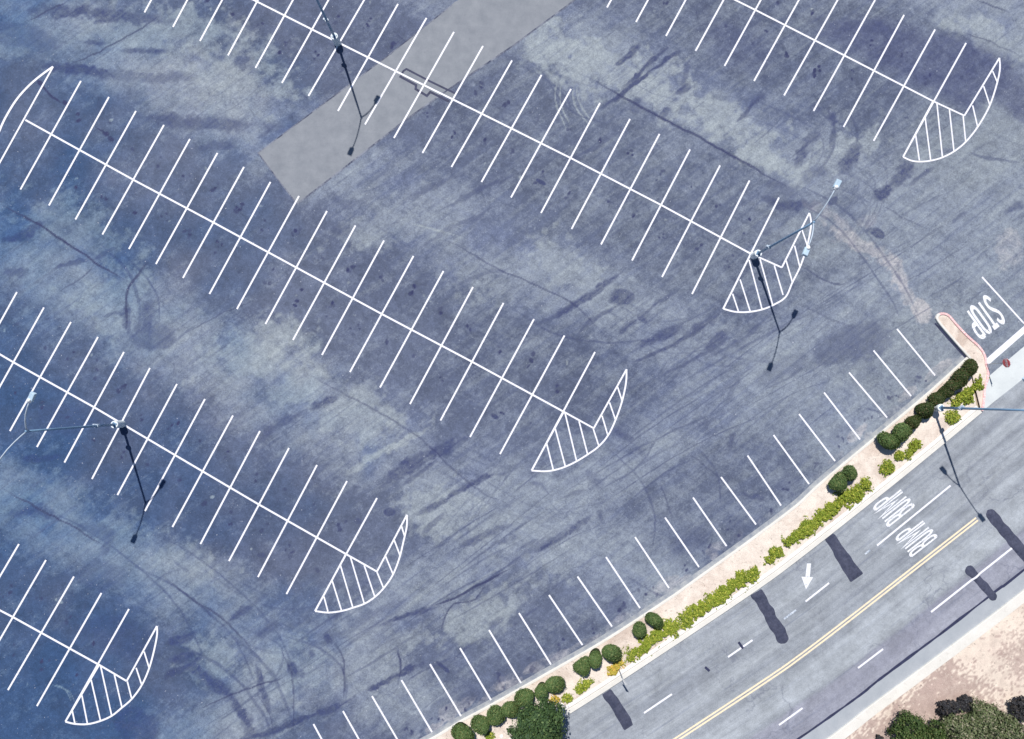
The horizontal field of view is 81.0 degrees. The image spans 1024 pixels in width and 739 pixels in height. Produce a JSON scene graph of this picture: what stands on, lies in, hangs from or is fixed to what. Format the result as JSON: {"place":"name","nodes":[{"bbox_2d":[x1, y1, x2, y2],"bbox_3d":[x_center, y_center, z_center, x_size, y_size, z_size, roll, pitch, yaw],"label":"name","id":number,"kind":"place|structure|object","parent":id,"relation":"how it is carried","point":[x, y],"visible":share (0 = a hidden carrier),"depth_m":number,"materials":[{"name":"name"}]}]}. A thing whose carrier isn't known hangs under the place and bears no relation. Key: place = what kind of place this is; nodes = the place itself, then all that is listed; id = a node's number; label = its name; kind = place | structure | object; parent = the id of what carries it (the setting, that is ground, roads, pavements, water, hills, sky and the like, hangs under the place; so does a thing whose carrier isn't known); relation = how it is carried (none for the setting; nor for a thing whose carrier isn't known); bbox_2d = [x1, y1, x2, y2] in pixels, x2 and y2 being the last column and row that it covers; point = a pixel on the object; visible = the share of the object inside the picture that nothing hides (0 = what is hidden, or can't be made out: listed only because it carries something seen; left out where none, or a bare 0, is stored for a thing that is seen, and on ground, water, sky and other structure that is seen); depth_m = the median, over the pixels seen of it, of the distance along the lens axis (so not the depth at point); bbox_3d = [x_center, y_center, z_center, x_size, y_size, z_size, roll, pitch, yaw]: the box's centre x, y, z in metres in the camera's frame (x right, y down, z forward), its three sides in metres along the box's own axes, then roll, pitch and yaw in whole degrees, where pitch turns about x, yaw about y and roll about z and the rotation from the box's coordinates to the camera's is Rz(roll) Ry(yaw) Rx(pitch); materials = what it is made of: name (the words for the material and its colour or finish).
{"place":"outdoors","nodes":[
{"label":"outdoors","id":0,"kind":"place"},
{"bbox_2d":[0,66,53,162],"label":"hatched island","id":1,"kind":"structure","parent":0,"point":[24,90],"depth_m":50.50,"materials":[{"name":"white paint"}]},
{"bbox_2d":[0,0,1023,738],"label":"parking lot","id":2,"kind":"structure","parent":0,"point":[496,542],"depth_m":50.18,"materials":[{"name":"asphalt"}]},
{"bbox_2d":[7,576,73,689],"bbox_3d":[-38.212,21.384,48.684,0.142,0.001,10.325,29,88,1],"label":"stall line","id":3,"kind":"object","parent":2,"relation":"on","point":[24,661],"visible":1,"depth_m":48.68,"materials":[{"name":"white paint"}]},
{"bbox_2d":[0,610,98,665],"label":"parking line","id":4,"kind":"object","parent":2,"relation":"on","point":[53,639],"visible":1,"depth_m":48.67,"materials":[{"name":"white paint"}]},
{"bbox_2d":[0,391,125,465],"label":"lamp post","id":5,"kind":"object","parent":2,"relation":"on","point":[113,424],"visible":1,"depth_m":41.90,"materials":[{"name":"metal"}]},
{"bbox_2d":[36,337,98,446],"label":"stall line","id":6,"kind":"object","parent":2,"relation":"on","point":[68,390],"visible":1,"depth_m":49.54,"materials":[{"name":"white paint"}]},
{"bbox_2d":[36,593,101,705],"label":"stall line","id":7,"kind":"object","parent":2,"relation":"on","point":[47,687],"visible":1,"depth_m":48.65,"materials":[{"name":"white paint"}]},
{"bbox_2d":[65,626,157,724],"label":"hatched island","id":8,"kind":"structure","parent":2,"relation":"on","point":[120,677],"depth_m":48.56,"materials":[{"name":"white paint"}]},
{"bbox_2d":[102,125,164,234],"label":"stall line","id":9,"kind":"object","parent":2,"relation":"on","point":[132,180],"visible":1,"depth_m":50.34,"materials":[{"name":"white paint"}]},
{"bbox_2d":[117,384,177,494],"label":"stall line","id":10,"kind":"object","parent":2,"relation":"on","point":[146,439],"visible":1,"depth_m":49.44,"materials":[{"name":"white paint"}]},
{"bbox_2d":[128,139,190,248],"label":"stall line","id":11,"kind":"object","parent":2,"relation":"on","point":[159,192],"visible":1,"depth_m":50.33,"materials":[{"name":"white paint"}]},
{"bbox_2d":[0,354,345,554],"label":"parking line","id":12,"kind":"object","parent":2,"relation":"on","point":[187,462],"visible":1,"depth_m":49.41,"materials":[{"name":"white paint"}]},
{"bbox_2d":[144,399,205,510],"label":"stall line","id":13,"kind":"object","parent":2,"relation":"on","point":[174,456],"visible":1,"depth_m":49.41,"materials":[{"name":"white paint"}]},
{"bbox_2d":[155,153,217,263],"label":"stall line","id":14,"kind":"object","parent":2,"relation":"on","point":[186,209],"visible":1,"depth_m":50.29,"materials":[{"name":"white paint"}]},
{"bbox_2d":[172,415,232,526],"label":"stall line","id":15,"kind":"object","parent":2,"relation":"on","point":[203,470],"visible":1,"depth_m":49.39,"materials":[{"name":"white paint"}]},
{"bbox_2d":[182,167,244,277],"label":"stall line","id":16,"kind":"object","parent":2,"relation":"on","point":[214,221],"visible":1,"depth_m":50.27,"materials":[{"name":"white paint"}]},
{"bbox_2d":[200,431,260,543],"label":"stall line","id":17,"kind":"object","parent":2,"relation":"on","point":[229,488],"visible":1,"depth_m":49.35,"materials":[{"name":"white paint"}]},
{"bbox_2d":[209,182,270,293],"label":"stall line","id":18,"kind":"object","parent":2,"relation":"on","point":[239,238],"visible":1,"depth_m":50.24,"materials":[{"name":"white paint"}]},
{"bbox_2d":[228,448,289,560],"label":"stall line","id":19,"kind":"object","parent":2,"relation":"on","point":[258,505],"visible":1,"depth_m":49.32,"materials":[{"name":"white paint"}]},
{"bbox_2d":[236,196,299,308],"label":"stall line","id":20,"kind":"object","parent":2,"relation":"on","point":[267,253],"visible":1,"depth_m":50.21,"materials":[{"name":"white paint"}]},
{"bbox_2d":[257,465,317,576],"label":"stall line","id":21,"kind":"object","parent":2,"relation":"on","point":[286,521],"visible":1,"depth_m":49.30,"materials":[{"name":"white paint"}]},
{"bbox_2d":[25,120,563,411],"bbox_3d":[-18.324,-8.699,50.191,51.439,0.001,0.253,28,88,1],"label":"parking line","id":22,"kind":"object","parent":2,"relation":"on","point":[270,253],"visible":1,"depth_m":50.19,"materials":[{"name":"white paint"}]},
{"bbox_2d":[265,211,327,323],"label":"stall line","id":23,"kind":"object","parent":2,"relation":"on","point":[296,266],"visible":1,"depth_m":50.20,"materials":[{"name":"white paint"}]},
{"bbox_2d":[286,481,347,593],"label":"stall line","id":24,"kind":"object","parent":2,"relation":"on","point":[316,538],"visible":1,"depth_m":49.27,"materials":[{"name":"white paint"}]},
{"bbox_2d":[292,225,355,339],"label":"stall line","id":25,"kind":"object","parent":2,"relation":"on","point":[324,281],"visible":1,"depth_m":50.17,"materials":[{"name":"white paint"}]},
{"bbox_2d":[321,240,383,354],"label":"stall line","id":26,"kind":"object","parent":2,"relation":"on","point":[353,297],"visible":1,"depth_m":50.14,"materials":[{"name":"white paint"}]},
{"bbox_2d":[315,515,407,612],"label":"hatched island","id":27,"kind":"structure","parent":2,"relation":"on","point":[376,571],"depth_m":49.17,"materials":[{"name":"white paint"}]},
{"bbox_2d":[349,256,413,371],"bbox_3d":[-10.867,-4.659,50.110,0.142,0.001,11.046,28,88,1],"label":"stall line","id":28,"kind":"object","parent":2,"relation":"on","point":[380,314],"visible":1,"depth_m":50.11,"materials":[{"name":"white paint"}]},
{"bbox_2d":[380,271,443,387],"bbox_3d":[-8.357,-3.384,50.085,0.142,0.001,11.078,28,88,1],"label":"stall line","id":29,"kind":"object","parent":2,"relation":"on","point":[411,328],"visible":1,"depth_m":50.09,"materials":[{"name":"white paint"}]},
{"bbox_2d":[259,0,572,202],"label":"asphalt patch","id":30,"kind":"object","parent":2,"relation":"on","point":[310,153],"visible":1,"depth_m":50.94,"materials":[{"name":"asphalt"}]},
{"bbox_2d":[258,0,574,204],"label":"patch joint","id":31,"kind":"object","parent":30,"relation":"on","point":[406,118],"visible":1,"depth_m":50.88,"materials":[{"name":"asphalt"}]},
{"bbox_2d":[399,68,455,101],"bbox_3d":[-7.305,-23.978,50.974,4.895,0.001,1.475,27,88,0],"label":"trench cut","id":32,"kind":"object","parent":30,"relation":"on","point":[418,90],"visible":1,"depth_m":50.98,"materials":[{"name":"asphalt"}]},
{"bbox_2d":[403,70,454,97],"bbox_3d":[-7.233,-23.952,50.977,4.812,0.001,1.155,27,88,1],"label":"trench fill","id":33,"kind":"object","parent":30,"relation":"on","point":[425,90],"visible":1,"depth_m":50.98,"materials":[{"name":"concrete"}]},
{"bbox_2d":[409,287,473,403],"bbox_3d":[-5.870,-2.026,50.056,0.142,0.001,11.089,28,88,1],"label":"stall line","id":34,"kind":"object","parent":2,"relation":"on","point":[441,344],"visible":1,"depth_m":50.06,"materials":[{"name":"white paint"}]},
{"bbox_2d":[440,303,503,420],"bbox_3d":[-3.323,-0.670,50.028,0.142,0.001,11.120,28,88,1],"label":"stall line","id":35,"kind":"object","parent":2,"relation":"on","point":[471,362],"visible":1,"depth_m":50.02,"materials":[{"name":"white paint"}]},
{"bbox_2d":[253,0,750,253],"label":"parking line","id":36,"kind":"object","parent":2,"relation":"on","point":[506,126],"visible":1,"depth_m":50.91,"materials":[{"name":"white paint"}]},
{"bbox_2d":[469,319,534,436],"bbox_3d":[-0.821,0.684,50.000,0.142,0.001,11.189,28,88,1],"label":"stall line","id":37,"kind":"object","parent":2,"relation":"on","point":[502,376],"visible":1,"depth_m":50.00,"materials":[{"name":"white paint"}]},
{"bbox_2d":[499,335,564,453],"bbox_3d":[1.700,2.079,49.970,0.142,0.001,11.239,29,88,1],"label":"stall line","id":38,"kind":"object","parent":2,"relation":"on","point":[531,395],"visible":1,"depth_m":49.97,"materials":[{"name":"white paint"}]},
{"bbox_2d":[531,369,626,471],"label":"hatched island","id":39,"kind":"structure","parent":2,"relation":"on","point":[593,428],"depth_m":49.88,"materials":[{"name":"white paint"}]},
{"bbox_2d":[571,119,630,228],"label":"stall line","id":40,"kind":"object","parent":2,"relation":"on","point":[600,174],"visible":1,"depth_m":50.82,"materials":[{"name":"white paint"}]},
{"bbox_2d":[632,149,689,260],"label":"stall line","id":41,"kind":"object","parent":2,"relation":"on","point":[660,206],"visible":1,"depth_m":50.77,"materials":[{"name":"white paint"}]},
{"bbox_2d":[661,165,719,276],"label":"stall line","id":42,"kind":"object","parent":2,"relation":"on","point":[690,222],"visible":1,"depth_m":50.74,"materials":[{"name":"white paint"}]},
{"bbox_2d":[420,356,963,738],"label":"lot gutter","id":43,"kind":"object","parent":2,"relation":"on","point":[736,545],"visible":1,"depth_m":49.53,"materials":[{"name":"concrete"}]},
{"bbox_2d":[429,357,968,738],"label":"lot kerb","id":44,"kind":"structure","parent":2,"relation":"on","point":[807,495],"depth_m":49.44,"materials":[{"name":"concrete"}]},
{"bbox_2d":[691,180,749,293],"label":"stall line","id":45,"kind":"object","parent":2,"relation":"on","point":[720,238],"visible":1,"depth_m":50.73,"materials":[{"name":"white paint"}]},
{"bbox_2d":[723,213,811,312],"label":"hatched island","id":46,"kind":"structure","parent":2,"relation":"on","point":[774,264],"depth_m":50.61,"materials":[{"name":"white paint"}]},
{"bbox_2d":[750,179,841,259],"bbox_3d":[20.469,-9.824,45.179,0.620,11.240,5.691,26,88,0],"label":"lamp post","id":47,"kind":"object","parent":2,"relation":"on","point":[756,254],"visible":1,"depth_m":41.19,"materials":[{"name":"metal"}]},
{"bbox_2d":[734,0,932,101],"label":"parking line","id":48,"kind":"object","parent":2,"relation":"on","point":[835,51],"visible":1,"depth_m":51.52,"materials":[{"name":"white paint"}]},
{"bbox_2d":[813,0,875,110],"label":"stall line","id":49,"kind":"object","parent":2,"relation":"on","point":[844,54],"visible":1,"depth_m":51.52,"materials":[{"name":"white paint"}]},
{"bbox_2d":[843,15,904,126],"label":"stall line","id":50,"kind":"object","parent":2,"relation":"on","point":[873,71],"visible":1,"depth_m":51.49,"materials":[{"name":"white paint"}]},
{"bbox_2d":[873,29,934,140],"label":"stall line","id":51,"kind":"object","parent":2,"relation":"on","point":[904,84],"visible":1,"depth_m":51.47,"materials":[{"name":"white paint"}]},
{"bbox_2d":[902,58,1000,161],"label":"hatched island","id":52,"kind":"structure","parent":2,"relation":"on","point":[963,115],"depth_m":51.38,"materials":[{"name":"white paint"}]},
{"bbox_2d":[939,313,989,410],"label":"red kerb","id":53,"kind":"structure","parent":2,"relation":"on","point":[977,345],"depth_m":50.39,"materials":[{"name":"paint"}]},
{"bbox_2d":[967,295,1004,338],"bbox_3d":[39.867,-4.435,50.694,2.863,0.003,2.973,-35,88,-2],"label":"stop lettering","id":54,"kind":"object","parent":2,"relation":"on","point":[989,330],"visible":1,"depth_m":50.69,"materials":[{"name":"white paint"}]},
{"bbox_2d":[987,326,1023,364],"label":"stop bar","id":55,"kind":"object","parent":2,"relation":"on","point":[1005,345],"visible":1,"depth_m":50.61,"materials":[{"name":"white paint"}]},
{"bbox_2d":[435,315,986,738],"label":"planter bed","id":56,"kind":"object","parent":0,"point":[868,459],"visible":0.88,"depth_m":49.58,"materials":[{"name":"soil"}]},
{"bbox_2d":[450,722,474,738],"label":"round shrub","id":57,"kind":"object","parent":56,"relation":"on","point":[460,730],"visible":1,"depth_m":47.67,"materials":[{"name":"green plant"}]},
{"bbox_2d":[470,714,490,735],"bbox_3d":[-2.575,28.385,47.935,1.625,1.518,1.618,-32,88,-2],"label":"round shrub","id":58,"kind":"object","parent":56,"relation":"on","point":[480,724],"visible":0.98,"depth_m":47.63,"materials":[{"name":"green plant"}]},
{"bbox_2d":[486,704,505,726],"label":"round shrub","id":59,"kind":"object","parent":56,"relation":"on","point":[495,716],"visible":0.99,"depth_m":47.60,"materials":[{"name":"green plant"}]},
{"bbox_2d":[502,700,518,717],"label":"round shrub","id":60,"kind":"object","parent":56,"relation":"on","point":[510,708],"visible":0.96,"depth_m":47.74,"materials":[{"name":"green plant"}]},
{"bbox_2d":[514,688,533,706],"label":"round shrub","id":61,"kind":"object","parent":56,"relation":"on","point":[522,696],"visible":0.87,"depth_m":47.94,"materials":[{"name":"green plant"}]},
{"bbox_2d":[506,694,566,738],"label":"leafy tree","id":62,"kind":"object","parent":56,"relation":"on","point":[534,716],"visible":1,"depth_m":45.15,"materials":[{"name":"green plant"}]},
{"bbox_2d":[545,675,566,693],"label":"round shrub","id":63,"kind":"object","parent":56,"relation":"on","point":[555,684],"visible":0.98,"depth_m":47.98,"materials":[{"name":"green plant"}]},
{"bbox_2d":[572,656,589,676],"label":"round shrub","id":64,"kind":"object","parent":56,"relation":"on","point":[581,666],"visible":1,"depth_m":48.07,"materials":[{"name":"green plant"}]},
{"bbox_2d":[588,648,602,668],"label":"round shrub","id":65,"kind":"object","parent":56,"relation":"on","point":[595,659],"visible":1,"depth_m":48.13,"materials":[{"name":"green plant"}]},
{"bbox_2d":[601,644,621,662],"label":"round shrub","id":66,"kind":"object","parent":56,"relation":"on","point":[611,653],"visible":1,"depth_m":47.93,"materials":[{"name":"green plant"}]},
{"bbox_2d":[621,617,680,663],"bbox_3d":[11.424,22.159,48.907,5.976,0.442,2.141,-33,88,-2],"label":"groundcover plant","id":67,"kind":"object","parent":56,"relation":"on","point":[656,635],"visible":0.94,"depth_m":48.93,"materials":[{"name":"green plant"}]},
{"bbox_2d":[643,612,663,629],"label":"round shrub","id":68,"kind":"object","parent":56,"relation":"on","point":[654,620],"visible":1,"depth_m":48.44,"materials":[{"name":"green plant"}]},
{"bbox_2d":[676,565,760,630],"bbox_3d":[16.982,18.694,49.114,8.194,0.452,1.962,-34,88,-2],"label":"groundcover plant","id":69,"kind":"object","parent":56,"relation":"on","point":[721,594],"visible":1,"depth_m":49.12,"materials":[{"name":"green plant"}]},
{"bbox_2d":[760,545,784,565],"bbox_3d":[21.467,15.403,49.331,2.135,0.403,1.347,-38,88,-2],"label":"groundcover plant","id":70,"kind":"object","parent":56,"relation":"on","point":[775,552],"visible":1,"depth_m":49.34,"materials":[{"name":"green plant"}]},
{"bbox_2d":[781,475,873,547],"bbox_3d":[26.003,11.838,49.520,9.812,0.434,2.088,-34,88,-2],"label":"groundcover plant","id":71,"kind":"object","parent":56,"relation":"on","point":[806,527],"visible":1,"depth_m":49.54,"materials":[{"name":"green plant"}]},
{"bbox_2d":[828,471,847,491],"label":"round shrub","id":72,"kind":"object","parent":56,"relation":"on","point":[838,481],"visible":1,"depth_m":48.95,"materials":[{"name":"green plant"}]},
{"bbox_2d":[877,431,900,450],"bbox_3d":[30.995,5.862,49.398,1.537,1.430,2.114,-39,89,-2],"label":"round shrub","id":73,"kind":"object","parent":56,"relation":"on","point":[888,441],"visible":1,"depth_m":49.04,"materials":[{"name":"green plant"}]},
{"bbox_2d":[892,422,912,443],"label":"round shrub","id":74,"kind":"object","parent":56,"relation":"on","point":[902,432],"visible":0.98,"depth_m":49.01,"materials":[{"name":"green plant"}]},
{"bbox_2d":[904,438,922,460],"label":"groundcover plant","id":75,"kind":"object","parent":56,"relation":"on","point":[915,445],"visible":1,"depth_m":49.85,"materials":[{"name":"green plant"}]},
{"bbox_2d":[915,402,934,418],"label":"round shrub","id":76,"kind":"object","parent":56,"relation":"on","point":[925,410],"visible":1,"depth_m":49.34,"materials":[{"name":"green plant"}]},
{"bbox_2d":[942,379,968,390],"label":"round shrub","id":77,"kind":"object","parent":56,"relation":"on","point":[952,385],"visible":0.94,"depth_m":49.32,"materials":[{"name":"green plant"}]},
{"bbox_2d":[947,374,989,409],"bbox_3d":[38.408,2.009,50.068,4.302,0.462,1.565,-39,89,-2],"label":"groundcover plant","id":78,"kind":"object","parent":56,"relation":"on","point":[967,394],"visible":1,"depth_m":50.07,"materials":[{"name":"green plant"}]},
{"bbox_2d":[934,377,1023,411],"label":"lamp post","id":79,"kind":"object","parent":56,"relation":"on","point":[940,407],"visible":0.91,"depth_m":46.26,"materials":[{"name":"metal"}]},
{"bbox_2d":[560,380,1023,738],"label":"road","id":80,"kind":"structure","parent":0,"point":[977,463],"depth_m":49.51,"materials":[{"name":"asphalt"}]},
{"bbox_2d":[602,689,632,729],"bbox_3d":[8.652,27.733,48.935,0.993,0.065,3.414,-33,88,-2],"label":"speed bump","id":81,"kind":"object","parent":80,"relation":"on","point":[618,708],"visible":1,"depth_m":48.93,"materials":[{"name":"asphalt"}]},
{"bbox_2d":[751,589,788,643],"bbox_3d":[21.331,20.415,49.394,1.142,0.065,4.776,-30,88,-2],"label":"speed bump","id":82,"kind":"object","parent":80,"relation":"on","point":[774,623],"visible":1,"depth_m":49.38,"materials":[{"name":"concrete"}]},
{"bbox_2d":[563,410,981,716],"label":"road kerb","id":83,"kind":"structure","parent":80,"relation":"on","point":[808,548],"depth_m":49.46,"materials":[{"name":"concrete"}]},
{"bbox_2d":[673,517,977,738],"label":"double yellow line","id":84,"kind":"object","parent":80,"relation":"on","point":[838,625],"visible":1,"depth_m":49.42,"materials":[{"name":"paint"}]},
{"bbox_2d":[825,533,862,581],"bbox_3d":[27.359,15.469,49.675,1.301,0.065,4.286,-34,88,-2],"label":"speed bump","id":85,"kind":"object","parent":80,"relation":"on","point":[851,569],"visible":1,"depth_m":49.66,"materials":[{"name":"asphalt"}]},
{"bbox_2d":[873,489,914,526],"bbox_3d":[31.662,11.467,49.922,3.262,0.004,2.178,-37,88,-2],"label":"bump lettering","id":86,"kind":"object","parent":80,"relation":"on","point":[892,510],"visible":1,"depth_m":49.92,"materials":[{"name":"white paint"}]},
{"bbox_2d":[797,569,1023,738],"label":"road seam","id":87,"kind":"object","parent":80,"relation":"on","point":[915,652],"visible":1,"depth_m":49.42,"materials":[{"name":"asphalt"}]},
{"bbox_2d":[801,572,1023,738],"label":"road gutter","id":88,"kind":"object","parent":80,"relation":"on","point":[980,613],"visible":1,"depth_m":49.42,"materials":[{"name":"concrete"}]},
{"bbox_2d":[896,521,936,556],"bbox_3d":[33.479,13.989,49.836,3.235,0.004,2.167,-37,88,-2],"label":"bump lettering","id":89,"kind":"object","parent":80,"relation":"on","point":[924,540],"visible":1,"depth_m":49.84,"materials":[{"name":"white paint"}]},
{"bbox_2d":[827,589,1023,738],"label":"sidewalk","id":90,"kind":"structure","parent":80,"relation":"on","point":[860,719],"depth_m":49.27,"materials":[{"name":"concrete"}]},
{"bbox_2d":[965,565,996,600],"bbox_3d":[38.925,17.703,49.715,0.847,0.065,3.580,-43,89,-2],"label":"speed bump","id":91,"kind":"object","parent":80,"relation":"on","point":[982,584],"visible":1,"depth_m":49.71,"materials":[{"name":"concrete"}]},
{"bbox_2d":[986,509,1023,560],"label":"speed bump","id":92,"kind":"object","parent":80,"relation":"on","point":[1011,538],"visible":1,"depth_m":49.91,"materials":[{"name":"asphalt"}]},
{"bbox_2d":[845,603,1023,738],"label":"earth verge","id":93,"kind":"structure","parent":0,"point":[988,666],"depth_m":49.26,"materials":[{"name":"soil"}]},
{"bbox_2d":[886,703,936,738],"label":"wild shrub","id":94,"kind":"object","parent":93,"relation":"on","point":[916,723],"visible":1,"depth_m":47.39,"materials":[{"name":"green plant"}]},
{"bbox_2d":[922,716,948,738],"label":"wild shrub","id":95,"kind":"object","parent":93,"relation":"on","point":[938,731],"visible":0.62,"depth_m":47.81,"materials":[{"name":"green plant"}]},
{"bbox_2d":[936,699,960,717],"bbox_3d":[35.253,27.553,48.528,1.675,1.459,1.672,27,88,1],"label":"wild shrub","id":96,"kind":"object","parent":93,"relation":"on","point":[948,706],"visible":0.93,"depth_m":48.41,"materials":[{"name":"black plant"}]},
{"bbox_2d":[936,709,996,738],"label":"wild shrub","id":97,"kind":"object","parent":93,"relation":"on","point":[967,729],"visible":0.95,"depth_m":47.50,"materials":[{"name":"green plant"}]},
{"bbox_2d":[967,693,1014,738],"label":"wild shrub","id":98,"kind":"object","parent":93,"relation":"on","point":[992,712],"visible":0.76,"depth_m":47.72,"materials":[{"name":"green plant"}]},
{"bbox_2d":[991,711,1023,738],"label":"wild shrub","id":99,"kind":"object","parent":93,"relation":"on","point":[1016,733],"visible":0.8,"depth_m":47.75,"materials":[{"name":"green plant"}]},
{"bbox_2d":[1007,695,1023,721],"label":"wild shrub","id":100,"kind":"object","parent":93,"relation":"on","point":[1017,707],"visible":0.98,"depth_m":48.24,"materials":[{"name":"black plant"}]},
{"bbox_2d":[972,376,999,411],"bbox_3d":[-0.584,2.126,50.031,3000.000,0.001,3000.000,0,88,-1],"label":"terrain","id":101,"kind":"structure","parent":0,"point":[977,400],"depth_m":50.48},
{"bbox_2d":[510,406,977,738],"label":"mow strip","id":102,"kind":"object","parent":101,"relation":"on","point":[798,550],"visible":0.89,"depth_m":49.50,"materials":[{"name":"concrete"}]},
{"bbox_2d":[984,347,1023,407],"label":"driveway apron","id":103,"kind":"object","parent":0,"point":[1003,379],"visible":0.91,"depth_m":50.50,"materials":[{"name":"concrete"}]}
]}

